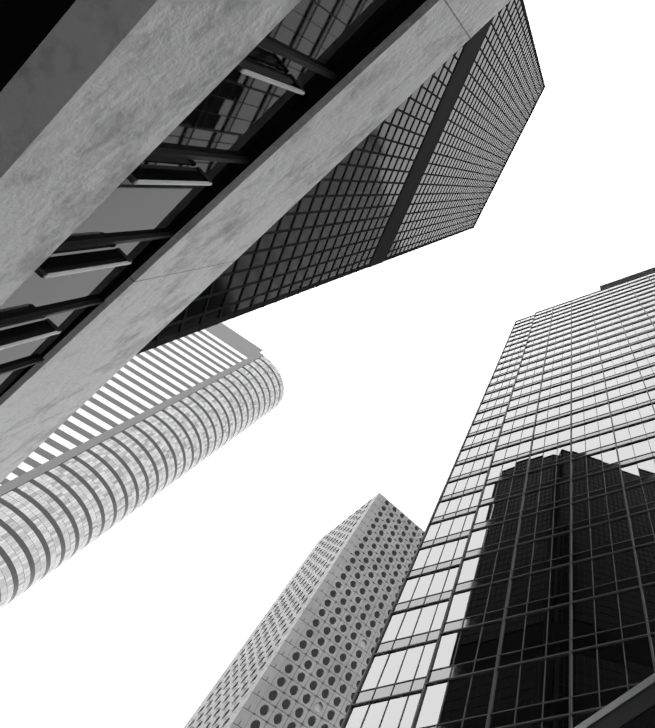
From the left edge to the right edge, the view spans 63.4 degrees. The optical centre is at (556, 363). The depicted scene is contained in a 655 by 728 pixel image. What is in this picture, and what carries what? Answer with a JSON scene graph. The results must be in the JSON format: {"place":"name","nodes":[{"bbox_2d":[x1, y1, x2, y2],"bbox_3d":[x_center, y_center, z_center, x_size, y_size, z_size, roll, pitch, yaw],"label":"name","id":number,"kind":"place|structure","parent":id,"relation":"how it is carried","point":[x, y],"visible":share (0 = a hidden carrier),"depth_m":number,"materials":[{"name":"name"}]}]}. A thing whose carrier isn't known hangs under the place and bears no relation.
{"place":"outdoors","nodes":[
{"label":"outdoors","id":0,"kind":"place"},
{"bbox_2d":[0,0,510,482],"bbox_3d":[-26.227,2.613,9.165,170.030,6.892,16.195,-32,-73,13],"label":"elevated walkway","id":1,"kind":"structure","parent":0,"point":[164,164],"depth_m":4.75,"materials":[{"name":"concrete"}]},
{"bbox_2d":[184,493,424,727],"bbox_3d":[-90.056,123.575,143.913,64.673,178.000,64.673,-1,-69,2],"label":"skyscraper","id":2,"kind":"structure","parent":0,"point":[302,657],"depth_m":160.60,"materials":[{"name":"grey concrete"}]},
{"bbox_2d":[0,0,654,727],"label":"sky","id":3,"kind":"structure","parent":0,"point":[386,369],"materials":[{"name":"white"}]},
{"bbox_2d":[574,673,654,727],"bbox_3d":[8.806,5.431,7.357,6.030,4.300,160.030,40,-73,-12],"label":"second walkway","id":4,"kind":"structure","parent":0,"point":[633,707],"depth_m":10.54,"materials":[{"name":"grey concrete"}]},
{"label":"ground","id":5,"kind":"structure","parent":0,"visible":0},
{"bbox_2d":[0,323,283,609],"bbox_3d":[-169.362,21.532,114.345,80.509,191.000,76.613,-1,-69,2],"label":"skyscraper","id":6,"kind":"structure","parent":5,"relation":"on","point":[135,433],"depth_m":140.81,"materials":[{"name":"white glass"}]},
{"bbox_2d":[136,0,544,354],"bbox_3d":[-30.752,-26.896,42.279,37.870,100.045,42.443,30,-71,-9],"label":"skyscraper","id":7,"kind":"structure","parent":5,"relation":"on","point":[423,164],"depth_m":41.02,"materials":[{"name":"black glass"}]},
{"bbox_2d":[340,267,654,727],"bbox_3d":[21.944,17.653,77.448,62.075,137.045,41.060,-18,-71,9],"label":"glass tower","id":8,"kind":"structure","parent":5,"relation":"on","point":[525,597],"depth_m":41.76,"materials":[{"name":"grey glass"}]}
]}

